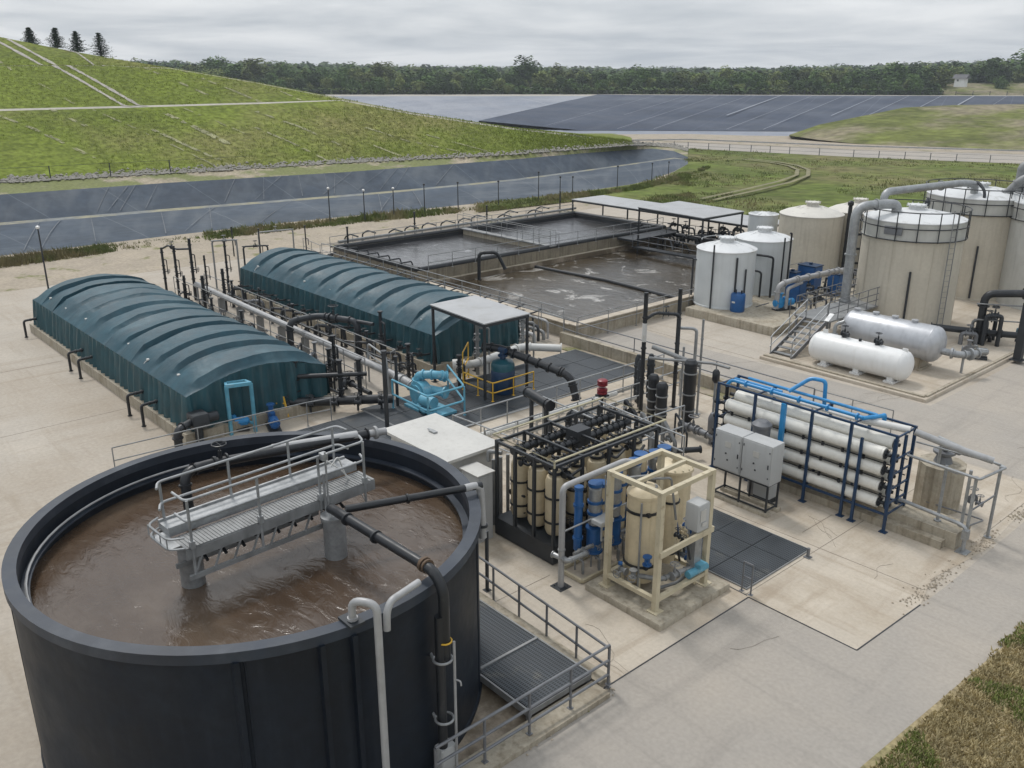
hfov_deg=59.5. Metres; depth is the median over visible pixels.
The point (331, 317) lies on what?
arched pipe
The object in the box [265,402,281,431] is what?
pump
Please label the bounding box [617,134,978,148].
sand edge
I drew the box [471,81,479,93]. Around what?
forest tree
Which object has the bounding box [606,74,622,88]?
forest tree
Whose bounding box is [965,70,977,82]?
forest tree
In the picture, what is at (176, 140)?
hill drain
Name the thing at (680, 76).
forest tree
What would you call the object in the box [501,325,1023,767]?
road
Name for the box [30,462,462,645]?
tank water
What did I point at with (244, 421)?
pump
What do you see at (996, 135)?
grass mound
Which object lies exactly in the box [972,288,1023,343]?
black portal pipe
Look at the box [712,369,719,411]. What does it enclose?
mast
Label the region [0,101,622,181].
hill lower slope
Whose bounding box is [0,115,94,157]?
hill drain
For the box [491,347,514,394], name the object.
vat
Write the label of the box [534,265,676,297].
float boom
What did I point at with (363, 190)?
verge post
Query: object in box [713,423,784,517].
control cabinets
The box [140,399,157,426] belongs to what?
bent pipe
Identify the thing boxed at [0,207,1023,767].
yard ground
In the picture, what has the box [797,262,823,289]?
blue container
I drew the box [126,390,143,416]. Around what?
bent pipe
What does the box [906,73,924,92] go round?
forest tree
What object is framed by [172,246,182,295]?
riser pipe
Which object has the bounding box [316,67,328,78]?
forest tree
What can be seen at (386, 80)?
forest tree
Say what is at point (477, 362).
pipe
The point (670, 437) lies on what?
valve cluster
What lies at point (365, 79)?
forest tree
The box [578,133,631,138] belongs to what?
hill back slope
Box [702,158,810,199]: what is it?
meadow track
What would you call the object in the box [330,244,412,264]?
drop pipes
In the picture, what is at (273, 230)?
arch pipe
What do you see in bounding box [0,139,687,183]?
riprap
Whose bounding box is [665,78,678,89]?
forest tree
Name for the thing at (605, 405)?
guard railing
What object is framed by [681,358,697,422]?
filter cylinder
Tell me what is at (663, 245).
guard railing
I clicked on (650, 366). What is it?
filter
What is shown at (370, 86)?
forest tree
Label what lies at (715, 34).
sky
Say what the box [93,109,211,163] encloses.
hill drain
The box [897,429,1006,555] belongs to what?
pipe rack
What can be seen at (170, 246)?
arch pipe
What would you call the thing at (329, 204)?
verge post
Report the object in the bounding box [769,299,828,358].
steel stairs
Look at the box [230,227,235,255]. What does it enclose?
slim post
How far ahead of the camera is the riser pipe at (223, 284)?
54.28 m
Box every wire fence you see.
[0,156,244,177]
[300,90,1007,95]
[650,140,1023,162]
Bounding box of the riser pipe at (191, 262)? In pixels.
[187,238,198,299]
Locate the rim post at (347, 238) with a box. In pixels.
[346,226,348,242]
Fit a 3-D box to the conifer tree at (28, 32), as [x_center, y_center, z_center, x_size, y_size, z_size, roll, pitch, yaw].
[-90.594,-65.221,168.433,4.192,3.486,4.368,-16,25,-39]
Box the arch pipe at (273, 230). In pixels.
[257,226,294,253]
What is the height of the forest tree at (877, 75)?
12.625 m
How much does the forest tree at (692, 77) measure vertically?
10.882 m
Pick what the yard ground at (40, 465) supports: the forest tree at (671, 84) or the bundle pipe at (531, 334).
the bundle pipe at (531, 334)
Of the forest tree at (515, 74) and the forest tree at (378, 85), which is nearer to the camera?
the forest tree at (378, 85)
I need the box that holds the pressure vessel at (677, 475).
[656,454,693,551]
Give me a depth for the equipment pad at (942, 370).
44.56 m
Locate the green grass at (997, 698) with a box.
[876,621,1023,767]
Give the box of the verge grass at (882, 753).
[860,646,1023,767]
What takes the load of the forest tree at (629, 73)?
on the forest ground at (347, 93)
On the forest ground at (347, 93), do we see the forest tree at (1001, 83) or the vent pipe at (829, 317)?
the forest tree at (1001, 83)
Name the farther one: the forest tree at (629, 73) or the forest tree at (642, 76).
the forest tree at (629, 73)
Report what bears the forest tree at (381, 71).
on the forest ground at (347, 93)
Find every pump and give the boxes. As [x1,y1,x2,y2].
[231,414,249,431]
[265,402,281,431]
[772,292,795,310]
[961,339,988,360]
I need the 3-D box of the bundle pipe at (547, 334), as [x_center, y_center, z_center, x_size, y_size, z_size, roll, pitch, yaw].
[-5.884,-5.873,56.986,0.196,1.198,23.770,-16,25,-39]
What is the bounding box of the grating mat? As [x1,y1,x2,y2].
[675,508,806,589]
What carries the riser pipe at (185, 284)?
on the yard ground at (40, 465)
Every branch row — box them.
[178,283,347,392]
[229,280,416,372]
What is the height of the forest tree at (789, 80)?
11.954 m
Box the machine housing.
[386,413,501,472]
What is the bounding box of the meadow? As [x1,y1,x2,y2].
[478,149,1019,214]
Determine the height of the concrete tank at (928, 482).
2.399 m
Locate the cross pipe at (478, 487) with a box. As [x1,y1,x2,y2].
[344,481,487,538]
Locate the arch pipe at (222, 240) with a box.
[210,235,239,287]
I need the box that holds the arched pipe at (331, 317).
[285,304,374,355]
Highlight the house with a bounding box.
[952,74,970,86]
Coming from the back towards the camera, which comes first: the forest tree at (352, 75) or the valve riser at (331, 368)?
the forest tree at (352, 75)
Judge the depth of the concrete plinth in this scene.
28.70 m
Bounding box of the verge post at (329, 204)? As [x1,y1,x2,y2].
[327,187,330,220]
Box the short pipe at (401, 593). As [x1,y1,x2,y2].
[383,579,420,631]
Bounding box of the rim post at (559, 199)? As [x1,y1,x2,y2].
[559,191,560,208]
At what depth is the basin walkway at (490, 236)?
69.83 m
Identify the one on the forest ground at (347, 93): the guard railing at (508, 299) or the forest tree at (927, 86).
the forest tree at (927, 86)
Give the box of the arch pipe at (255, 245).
[242,240,268,265]
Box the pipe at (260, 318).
[193,282,410,393]
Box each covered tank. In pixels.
[29,274,336,444]
[236,247,524,371]
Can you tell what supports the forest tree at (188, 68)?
on the forest ground at (347, 93)
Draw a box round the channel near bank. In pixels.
[2,167,681,257]
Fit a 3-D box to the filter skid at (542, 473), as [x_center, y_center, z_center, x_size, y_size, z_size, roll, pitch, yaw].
[2.092,2.897,28.652,4.958,3.410,3.266,-16,25,-39]
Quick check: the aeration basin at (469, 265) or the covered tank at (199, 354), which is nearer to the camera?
the covered tank at (199, 354)
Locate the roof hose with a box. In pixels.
[924,181,985,205]
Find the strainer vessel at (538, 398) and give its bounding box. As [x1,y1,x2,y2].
[523,386,555,445]
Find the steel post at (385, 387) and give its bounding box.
[380,350,388,434]
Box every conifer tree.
[20,27,43,43]
[44,28,66,47]
[66,31,87,51]
[86,33,116,56]
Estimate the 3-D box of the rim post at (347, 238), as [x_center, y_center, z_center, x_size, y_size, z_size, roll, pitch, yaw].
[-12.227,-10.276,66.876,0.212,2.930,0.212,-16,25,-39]
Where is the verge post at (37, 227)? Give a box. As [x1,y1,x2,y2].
[35,225,48,288]
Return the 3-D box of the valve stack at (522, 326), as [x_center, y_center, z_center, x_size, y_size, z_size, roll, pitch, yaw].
[0.732,-2.260,45.152,0.812,2.250,0.631,1,19,3]
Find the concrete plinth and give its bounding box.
[779,473,970,549]
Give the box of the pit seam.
[549,95,1004,128]
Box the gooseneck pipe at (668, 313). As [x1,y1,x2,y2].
[647,306,681,365]
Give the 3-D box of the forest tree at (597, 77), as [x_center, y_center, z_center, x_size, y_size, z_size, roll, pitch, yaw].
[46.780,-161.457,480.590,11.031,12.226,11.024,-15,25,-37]
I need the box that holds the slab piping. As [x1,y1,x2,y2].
[798,264,857,308]
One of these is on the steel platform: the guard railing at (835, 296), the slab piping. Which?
the guard railing at (835, 296)
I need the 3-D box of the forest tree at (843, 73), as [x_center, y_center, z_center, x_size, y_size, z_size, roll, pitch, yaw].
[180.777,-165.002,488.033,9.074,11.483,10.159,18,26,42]
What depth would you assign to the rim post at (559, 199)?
85.81 m
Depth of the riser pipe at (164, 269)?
58.15 m
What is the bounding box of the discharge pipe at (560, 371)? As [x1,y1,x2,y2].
[481,342,580,400]
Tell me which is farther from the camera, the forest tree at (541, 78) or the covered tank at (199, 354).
the forest tree at (541, 78)
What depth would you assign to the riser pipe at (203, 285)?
54.24 m
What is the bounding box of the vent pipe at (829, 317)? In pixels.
[824,313,845,334]
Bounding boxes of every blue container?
[785,280,807,302]
[789,269,801,278]
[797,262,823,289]
[827,274,842,295]
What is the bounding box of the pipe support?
[550,458,633,591]
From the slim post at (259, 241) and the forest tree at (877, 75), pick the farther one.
the forest tree at (877, 75)
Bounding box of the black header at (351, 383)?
[187,294,372,394]
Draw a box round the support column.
[1009,303,1023,361]
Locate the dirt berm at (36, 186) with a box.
[0,145,687,194]
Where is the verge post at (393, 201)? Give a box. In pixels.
[392,187,394,214]
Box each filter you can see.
[633,354,640,401]
[636,359,644,406]
[646,353,654,397]
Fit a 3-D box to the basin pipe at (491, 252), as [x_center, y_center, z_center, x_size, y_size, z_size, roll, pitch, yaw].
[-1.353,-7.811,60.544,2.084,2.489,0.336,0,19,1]
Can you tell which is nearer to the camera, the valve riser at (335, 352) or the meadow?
the valve riser at (335, 352)
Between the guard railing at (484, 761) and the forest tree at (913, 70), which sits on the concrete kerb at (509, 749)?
the guard railing at (484, 761)
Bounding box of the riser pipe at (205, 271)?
[203,255,210,297]
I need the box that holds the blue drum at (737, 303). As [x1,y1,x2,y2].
[730,289,745,312]
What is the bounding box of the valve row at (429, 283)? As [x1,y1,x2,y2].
[318,252,540,313]
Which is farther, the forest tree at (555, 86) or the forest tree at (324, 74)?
the forest tree at (324, 74)
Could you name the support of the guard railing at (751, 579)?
on the process pad at (838, 598)
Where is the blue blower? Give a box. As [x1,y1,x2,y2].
[404,369,456,416]
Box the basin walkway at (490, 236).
[460,227,555,247]
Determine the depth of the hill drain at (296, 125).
130.14 m
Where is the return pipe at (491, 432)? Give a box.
[480,391,636,441]
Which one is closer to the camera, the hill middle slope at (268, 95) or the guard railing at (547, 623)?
the guard railing at (547, 623)
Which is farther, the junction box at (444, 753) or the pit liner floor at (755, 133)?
the pit liner floor at (755, 133)
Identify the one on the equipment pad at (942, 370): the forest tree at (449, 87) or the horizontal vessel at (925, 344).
the horizontal vessel at (925, 344)
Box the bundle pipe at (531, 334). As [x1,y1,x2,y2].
[520,329,535,342]
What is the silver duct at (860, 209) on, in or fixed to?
attached to the tall tank at (910, 259)
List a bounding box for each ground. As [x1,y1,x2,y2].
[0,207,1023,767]
[313,71,924,94]
[538,126,1013,163]
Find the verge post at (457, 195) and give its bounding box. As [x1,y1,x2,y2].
[457,181,458,209]
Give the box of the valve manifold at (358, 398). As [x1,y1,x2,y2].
[284,357,392,412]
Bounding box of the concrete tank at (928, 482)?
[912,446,966,514]
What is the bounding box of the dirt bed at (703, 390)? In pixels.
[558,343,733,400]
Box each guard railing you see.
[111,398,331,466]
[173,276,366,388]
[204,275,395,369]
[303,211,738,253]
[321,243,563,335]
[329,204,573,251]
[391,364,465,415]
[398,268,576,334]
[427,217,663,270]
[434,644,610,767]
[452,354,664,431]
[452,414,521,452]
[457,214,550,246]
[462,342,469,388]
[462,371,533,401]
[463,213,555,245]
[479,556,610,688]
[485,369,680,438]
[542,396,684,468]
[564,318,814,409]
[577,262,801,334]
[591,398,684,456]
[631,233,697,255]
[739,561,753,595]
[794,278,856,314]
[815,389,893,432]
[828,287,878,318]
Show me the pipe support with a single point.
(560, 585)
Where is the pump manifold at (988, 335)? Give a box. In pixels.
[931,303,1022,346]
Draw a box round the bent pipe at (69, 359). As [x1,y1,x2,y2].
[67,348,83,371]
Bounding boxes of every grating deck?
[297,411,393,439]
[361,349,634,425]
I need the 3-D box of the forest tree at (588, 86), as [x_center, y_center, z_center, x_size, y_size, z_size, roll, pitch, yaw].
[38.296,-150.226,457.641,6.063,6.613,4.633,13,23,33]
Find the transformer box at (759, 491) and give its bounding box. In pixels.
[753,483,776,502]
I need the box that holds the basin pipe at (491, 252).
[477,250,506,279]
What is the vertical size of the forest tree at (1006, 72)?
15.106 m
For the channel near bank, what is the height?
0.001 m
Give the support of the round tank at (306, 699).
on the yard ground at (40, 465)
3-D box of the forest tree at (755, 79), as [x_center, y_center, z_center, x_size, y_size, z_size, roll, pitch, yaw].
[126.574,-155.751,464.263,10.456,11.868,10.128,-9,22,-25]
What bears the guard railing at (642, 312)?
on the yard ground at (40, 465)
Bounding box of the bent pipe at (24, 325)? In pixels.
[23,317,36,337]
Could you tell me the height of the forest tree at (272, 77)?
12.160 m
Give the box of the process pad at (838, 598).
[224,350,1023,687]
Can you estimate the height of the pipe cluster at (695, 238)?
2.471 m
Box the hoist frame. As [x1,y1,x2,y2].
[224,379,257,435]
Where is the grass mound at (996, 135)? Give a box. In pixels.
[789,122,1023,149]
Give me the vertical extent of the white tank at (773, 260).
4.070 m
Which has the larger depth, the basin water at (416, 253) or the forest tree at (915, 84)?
the forest tree at (915, 84)
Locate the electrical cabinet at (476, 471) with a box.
[459,461,494,542]
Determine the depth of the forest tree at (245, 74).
465.46 m
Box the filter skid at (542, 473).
[486,397,666,564]
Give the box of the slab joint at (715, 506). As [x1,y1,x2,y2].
[1,330,1023,600]
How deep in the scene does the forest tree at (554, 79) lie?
474.00 m
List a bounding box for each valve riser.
[325,347,335,390]
[330,334,338,380]
[377,310,386,359]
[405,343,413,378]
[456,354,465,387]
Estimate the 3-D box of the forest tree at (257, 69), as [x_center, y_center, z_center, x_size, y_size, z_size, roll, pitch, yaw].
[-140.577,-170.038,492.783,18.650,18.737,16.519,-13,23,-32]
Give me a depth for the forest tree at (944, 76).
460.51 m
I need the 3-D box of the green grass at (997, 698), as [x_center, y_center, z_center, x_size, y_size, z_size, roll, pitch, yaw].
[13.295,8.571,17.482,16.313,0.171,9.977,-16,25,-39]
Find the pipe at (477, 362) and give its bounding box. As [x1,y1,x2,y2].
[452,342,561,373]
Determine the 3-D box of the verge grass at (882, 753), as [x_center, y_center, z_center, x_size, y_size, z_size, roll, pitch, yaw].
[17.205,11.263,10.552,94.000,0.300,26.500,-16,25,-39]
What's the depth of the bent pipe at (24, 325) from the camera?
49.25 m
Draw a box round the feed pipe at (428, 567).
[326,503,461,765]
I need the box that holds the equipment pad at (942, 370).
[759,299,1021,402]
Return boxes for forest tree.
[176,64,206,72]
[200,58,220,72]
[201,68,224,75]
[206,56,230,73]
[223,63,253,79]
[240,65,253,80]
[242,58,269,79]
[255,77,268,83]
[265,71,278,82]
[273,61,296,78]
[273,79,287,86]
[278,77,293,87]
[291,77,306,89]
[303,71,323,88]
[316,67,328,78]
[320,77,333,88]
[327,72,340,87]
[338,61,360,80]
[347,68,362,80]
[355,72,374,87]
[363,82,373,93]
[369,61,395,80]
[371,77,385,94]
[382,76,389,85]
[394,75,405,88]
[401,82,412,90]
[403,71,414,85]
[415,68,432,80]
[417,75,435,88]
[427,79,443,92]
[431,68,441,77]
[436,70,451,84]
[442,81,454,93]
[450,79,461,90]
[451,74,464,89]
[460,77,473,93]
[469,64,494,81]
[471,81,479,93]
[485,69,500,80]
[490,72,504,90]
[491,78,505,93]
[500,73,514,85]
[502,85,514,93]
[507,66,524,86]
[514,55,544,84]
[530,70,550,88]
[544,77,556,85]
[550,62,563,82]
[552,83,560,92]
[562,81,572,92]
[564,69,576,80]
[573,73,592,89]
[582,83,592,93]
[585,74,593,87]
[592,71,607,86]
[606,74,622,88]
[617,73,632,88]
[622,70,635,77]
[629,64,649,86]
[645,77,655,87]
[647,67,661,78]
[650,81,660,88]
[653,77,666,88]
[663,71,675,80]
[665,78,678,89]
[666,74,680,89]
[672,71,690,86]
[689,73,708,86]
[693,71,708,86]
[698,83,709,93]
[709,81,721,89]
[712,74,721,82]
[718,65,736,82]
[730,72,741,86]
[734,83,745,88]
[737,71,750,88]
[748,72,766,87]
[767,71,782,86]
[778,71,796,87]
[782,64,796,88]
[786,66,800,86]
[791,80,804,93]
[798,67,813,83]
[807,70,823,87]
[812,80,823,92]
[815,71,830,84]
[825,68,840,83]
[835,70,848,84]
[840,72,855,88]
[842,69,864,87]
[864,70,876,81]
[869,68,883,80]
[882,61,910,87]
[902,74,921,84]
[903,79,911,88]
[906,62,923,75]
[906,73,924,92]
[913,66,932,87]
[924,82,937,91]
[925,63,934,76]
[929,64,954,82]
[934,64,954,87]
[945,66,965,82]
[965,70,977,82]
[970,62,984,82]
[974,57,1006,83]
[987,64,1013,82]
[992,76,1009,88]
[1006,48,1023,73]
[1010,68,1023,82]
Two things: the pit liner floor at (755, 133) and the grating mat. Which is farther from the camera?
the pit liner floor at (755, 133)
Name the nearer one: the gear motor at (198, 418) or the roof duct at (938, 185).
the gear motor at (198, 418)
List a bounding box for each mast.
[637,292,648,413]
[669,288,682,407]
[678,347,684,417]
[694,319,704,414]
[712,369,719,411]
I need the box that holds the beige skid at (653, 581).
[585,448,729,631]
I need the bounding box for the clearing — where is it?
[941,83,1023,95]
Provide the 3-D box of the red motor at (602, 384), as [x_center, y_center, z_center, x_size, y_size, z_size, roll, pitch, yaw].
[3.633,0.873,36.276,0.414,2.240,0.420,-16,25,-39]
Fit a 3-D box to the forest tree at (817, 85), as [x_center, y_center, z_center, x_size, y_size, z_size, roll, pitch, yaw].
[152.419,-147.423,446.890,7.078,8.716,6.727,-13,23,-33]
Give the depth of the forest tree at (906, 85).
445.07 m
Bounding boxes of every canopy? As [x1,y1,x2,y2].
[430,295,529,400]
[571,195,778,234]
[637,201,743,252]
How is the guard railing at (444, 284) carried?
on the yard ground at (40, 465)
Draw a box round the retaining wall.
[560,331,800,405]
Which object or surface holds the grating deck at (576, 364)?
on the process pad at (838, 598)
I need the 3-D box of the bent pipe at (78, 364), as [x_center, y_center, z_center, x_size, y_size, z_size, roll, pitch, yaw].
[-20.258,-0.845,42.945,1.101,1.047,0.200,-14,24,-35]
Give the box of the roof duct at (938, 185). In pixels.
[880,180,978,199]
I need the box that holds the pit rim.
[327,94,1001,95]
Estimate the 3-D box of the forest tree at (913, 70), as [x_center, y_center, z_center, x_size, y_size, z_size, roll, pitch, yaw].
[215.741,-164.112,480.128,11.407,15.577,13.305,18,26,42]
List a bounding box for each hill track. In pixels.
[0,39,146,105]
[64,49,103,65]
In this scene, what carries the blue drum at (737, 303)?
on the concrete slab
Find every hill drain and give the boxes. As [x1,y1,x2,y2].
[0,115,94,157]
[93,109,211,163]
[145,68,208,94]
[150,129,230,164]
[165,113,230,143]
[182,70,261,101]
[254,127,330,161]
[255,111,339,144]
[364,127,466,152]
[373,145,401,156]
[427,134,486,150]
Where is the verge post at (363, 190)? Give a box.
[362,189,365,220]
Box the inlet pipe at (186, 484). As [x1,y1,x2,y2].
[178,426,386,509]
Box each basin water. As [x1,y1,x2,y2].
[357,218,641,266]
[445,244,696,321]
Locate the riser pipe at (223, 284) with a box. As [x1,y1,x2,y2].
[220,268,230,310]
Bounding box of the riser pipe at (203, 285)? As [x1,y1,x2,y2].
[200,275,211,307]
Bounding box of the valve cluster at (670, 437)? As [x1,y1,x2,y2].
[548,399,701,453]
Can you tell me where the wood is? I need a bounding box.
[130,58,1022,94]
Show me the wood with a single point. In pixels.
(712, 73)
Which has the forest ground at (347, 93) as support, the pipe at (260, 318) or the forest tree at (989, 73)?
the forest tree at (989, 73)
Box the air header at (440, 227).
[338,207,575,242]
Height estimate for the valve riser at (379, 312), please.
2.530 m
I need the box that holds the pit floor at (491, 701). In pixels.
[458,683,584,762]
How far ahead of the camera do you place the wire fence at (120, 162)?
106.93 m
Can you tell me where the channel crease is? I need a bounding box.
[24,165,452,248]
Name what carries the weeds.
on the channel near bank
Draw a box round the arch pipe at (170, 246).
[161,241,188,249]
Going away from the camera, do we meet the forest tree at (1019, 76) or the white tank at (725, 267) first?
the white tank at (725, 267)
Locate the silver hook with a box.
[681,326,697,358]
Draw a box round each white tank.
[690,235,757,309]
[733,225,792,297]
[747,211,778,231]
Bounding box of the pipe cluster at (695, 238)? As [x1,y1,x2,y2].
[637,218,744,251]
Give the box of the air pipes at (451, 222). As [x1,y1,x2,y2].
[329,206,548,255]
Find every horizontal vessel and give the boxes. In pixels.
[808,325,913,384]
[841,307,981,372]
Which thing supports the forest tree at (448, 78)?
on the forest ground at (347, 93)
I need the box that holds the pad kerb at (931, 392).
[763,351,1013,397]
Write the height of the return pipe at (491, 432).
0.870 m
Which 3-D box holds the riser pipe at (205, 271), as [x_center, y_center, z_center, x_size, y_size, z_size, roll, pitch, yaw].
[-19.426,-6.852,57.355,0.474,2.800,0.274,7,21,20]
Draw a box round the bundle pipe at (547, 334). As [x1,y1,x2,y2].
[529,314,548,338]
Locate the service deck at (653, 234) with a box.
[617,229,695,258]
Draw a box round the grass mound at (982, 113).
[790,104,1023,134]
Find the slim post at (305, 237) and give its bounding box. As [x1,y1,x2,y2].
[304,225,308,249]
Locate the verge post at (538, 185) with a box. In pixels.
[538,171,539,200]
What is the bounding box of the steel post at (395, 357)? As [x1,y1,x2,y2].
[393,355,398,405]
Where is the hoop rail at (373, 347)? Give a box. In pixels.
[367,343,389,393]
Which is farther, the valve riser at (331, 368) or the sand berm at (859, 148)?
the sand berm at (859, 148)
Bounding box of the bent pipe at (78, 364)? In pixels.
[77,355,92,378]
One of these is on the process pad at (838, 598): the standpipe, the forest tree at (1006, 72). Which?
the standpipe
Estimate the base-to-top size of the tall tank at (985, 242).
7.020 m
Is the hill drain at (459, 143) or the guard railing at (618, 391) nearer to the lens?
the guard railing at (618, 391)
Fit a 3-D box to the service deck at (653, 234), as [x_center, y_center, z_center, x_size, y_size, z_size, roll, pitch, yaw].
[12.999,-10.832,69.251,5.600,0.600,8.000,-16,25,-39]
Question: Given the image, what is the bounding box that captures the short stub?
[803,547,811,558]
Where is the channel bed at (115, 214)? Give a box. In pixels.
[0,158,679,224]
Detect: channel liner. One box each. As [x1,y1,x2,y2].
[0,149,687,222]
[0,159,687,255]
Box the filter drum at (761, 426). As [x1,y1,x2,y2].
[747,418,771,494]
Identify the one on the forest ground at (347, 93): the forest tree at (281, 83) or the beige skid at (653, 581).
the forest tree at (281, 83)
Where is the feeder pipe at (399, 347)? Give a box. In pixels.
[227,281,429,373]
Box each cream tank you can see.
[778,200,844,270]
[829,197,873,268]
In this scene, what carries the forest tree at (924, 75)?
on the forest ground at (347, 93)
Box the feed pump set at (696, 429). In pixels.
[677,412,717,444]
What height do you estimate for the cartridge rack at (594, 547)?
3.050 m
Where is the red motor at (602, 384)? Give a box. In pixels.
[595,378,608,414]
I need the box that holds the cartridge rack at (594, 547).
[564,444,670,583]
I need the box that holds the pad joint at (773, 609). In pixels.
[603,586,919,688]
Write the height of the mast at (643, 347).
5.300 m
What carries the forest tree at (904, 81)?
on the forest ground at (347, 93)
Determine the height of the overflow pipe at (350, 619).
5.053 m
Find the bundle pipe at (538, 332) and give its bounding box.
[519,321,539,341]
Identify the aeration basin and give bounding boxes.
[333,211,667,281]
[425,239,796,337]
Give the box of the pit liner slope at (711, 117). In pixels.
[479,94,1023,130]
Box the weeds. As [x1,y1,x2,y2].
[0,165,710,267]
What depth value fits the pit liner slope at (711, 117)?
335.96 m
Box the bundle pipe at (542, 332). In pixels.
[519,323,545,339]
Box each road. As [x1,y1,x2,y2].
[0,100,614,140]
[127,66,570,134]
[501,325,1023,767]
[660,143,1023,163]
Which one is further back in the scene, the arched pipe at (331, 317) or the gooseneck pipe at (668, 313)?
the arched pipe at (331, 317)
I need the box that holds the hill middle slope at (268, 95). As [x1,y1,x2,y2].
[0,66,540,131]
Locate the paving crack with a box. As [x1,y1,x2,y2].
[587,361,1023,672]
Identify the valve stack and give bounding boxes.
[473,325,489,374]
[519,318,534,357]
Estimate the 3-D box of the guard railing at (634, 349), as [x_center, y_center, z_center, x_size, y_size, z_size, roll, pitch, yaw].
[7.799,-1.095,43.312,0.120,1.276,15.120,-16,25,-39]
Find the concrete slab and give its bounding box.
[685,271,855,335]
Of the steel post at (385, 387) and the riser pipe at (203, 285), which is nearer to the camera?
the steel post at (385, 387)
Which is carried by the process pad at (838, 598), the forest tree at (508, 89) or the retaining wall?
the retaining wall
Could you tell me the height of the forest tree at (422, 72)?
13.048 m
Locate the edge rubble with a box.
[516,505,1023,757]
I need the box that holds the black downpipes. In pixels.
[841,200,864,268]
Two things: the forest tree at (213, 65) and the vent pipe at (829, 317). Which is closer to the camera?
the vent pipe at (829, 317)
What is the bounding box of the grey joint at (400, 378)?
[393,372,411,390]
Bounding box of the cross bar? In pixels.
[649,345,729,368]
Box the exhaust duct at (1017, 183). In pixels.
[1001,162,1023,193]
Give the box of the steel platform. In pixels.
[793,296,877,340]
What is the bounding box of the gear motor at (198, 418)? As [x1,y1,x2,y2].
[172,409,218,446]
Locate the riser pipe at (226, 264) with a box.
[223,241,231,287]
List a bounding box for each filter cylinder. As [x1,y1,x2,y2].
[646,373,659,422]
[653,381,667,433]
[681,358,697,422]
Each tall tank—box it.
[854,199,972,324]
[923,178,1023,300]
[996,187,1023,309]
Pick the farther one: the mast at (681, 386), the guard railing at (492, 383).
the guard railing at (492, 383)
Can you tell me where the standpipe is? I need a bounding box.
[482,530,491,592]
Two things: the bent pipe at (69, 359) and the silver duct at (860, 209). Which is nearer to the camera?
the bent pipe at (69, 359)
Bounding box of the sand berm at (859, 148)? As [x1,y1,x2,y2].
[632,138,1023,153]
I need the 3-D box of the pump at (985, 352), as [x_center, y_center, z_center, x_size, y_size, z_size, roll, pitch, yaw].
[23.404,-1.752,45.261,1.248,0.906,0.456,9,22,25]
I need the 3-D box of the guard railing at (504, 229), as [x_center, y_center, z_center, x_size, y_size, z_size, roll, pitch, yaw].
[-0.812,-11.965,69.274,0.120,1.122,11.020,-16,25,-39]
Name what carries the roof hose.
on the tall tank at (985, 242)
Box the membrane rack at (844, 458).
[709,374,917,533]
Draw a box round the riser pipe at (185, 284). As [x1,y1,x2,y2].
[182,275,191,298]
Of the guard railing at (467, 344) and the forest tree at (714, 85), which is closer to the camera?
the guard railing at (467, 344)
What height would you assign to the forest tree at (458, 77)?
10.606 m
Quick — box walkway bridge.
[147,425,374,588]
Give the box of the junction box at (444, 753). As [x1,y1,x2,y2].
[434,741,455,767]
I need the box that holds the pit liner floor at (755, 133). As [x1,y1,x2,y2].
[547,130,795,135]
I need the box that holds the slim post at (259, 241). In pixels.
[257,228,262,252]
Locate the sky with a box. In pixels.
[0,0,1023,68]
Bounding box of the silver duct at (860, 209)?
[837,199,901,321]
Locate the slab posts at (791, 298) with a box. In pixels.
[756,277,833,316]
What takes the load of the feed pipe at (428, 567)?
attached to the round tank at (306, 699)
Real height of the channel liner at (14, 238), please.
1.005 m
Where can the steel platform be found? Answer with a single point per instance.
(812, 314)
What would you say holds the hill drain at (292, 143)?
on the hill lower slope at (31, 154)
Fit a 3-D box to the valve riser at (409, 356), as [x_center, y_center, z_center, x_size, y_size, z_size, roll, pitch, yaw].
[-4.843,-0.897,41.764,0.402,1.930,0.694,-7,20,-18]
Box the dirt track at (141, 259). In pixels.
[0,201,605,291]
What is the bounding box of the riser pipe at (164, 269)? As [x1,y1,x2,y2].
[160,247,169,289]
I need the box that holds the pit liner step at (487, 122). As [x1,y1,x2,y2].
[479,107,538,123]
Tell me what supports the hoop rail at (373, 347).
on the yard ground at (40, 465)
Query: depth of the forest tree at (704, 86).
451.78 m
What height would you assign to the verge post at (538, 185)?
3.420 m
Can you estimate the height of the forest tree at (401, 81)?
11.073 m
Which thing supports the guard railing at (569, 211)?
on the yard ground at (40, 465)
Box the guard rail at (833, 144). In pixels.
[632,139,1023,151]
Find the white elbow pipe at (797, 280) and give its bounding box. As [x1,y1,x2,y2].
[772,267,843,308]
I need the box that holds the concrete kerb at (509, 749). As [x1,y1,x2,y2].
[454,591,610,767]
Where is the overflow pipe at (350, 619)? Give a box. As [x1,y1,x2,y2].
[338,597,389,767]
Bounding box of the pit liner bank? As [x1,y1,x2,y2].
[332,96,587,129]
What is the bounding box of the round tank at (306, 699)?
[1,431,481,767]
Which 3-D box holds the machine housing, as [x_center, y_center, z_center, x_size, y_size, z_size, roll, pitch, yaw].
[-2.345,2.905,29.877,2.250,2.660,3.570,-16,25,-39]
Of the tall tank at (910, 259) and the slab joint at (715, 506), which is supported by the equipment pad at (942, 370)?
the tall tank at (910, 259)
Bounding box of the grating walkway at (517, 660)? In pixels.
[480,599,591,719]
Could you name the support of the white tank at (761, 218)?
on the concrete slab

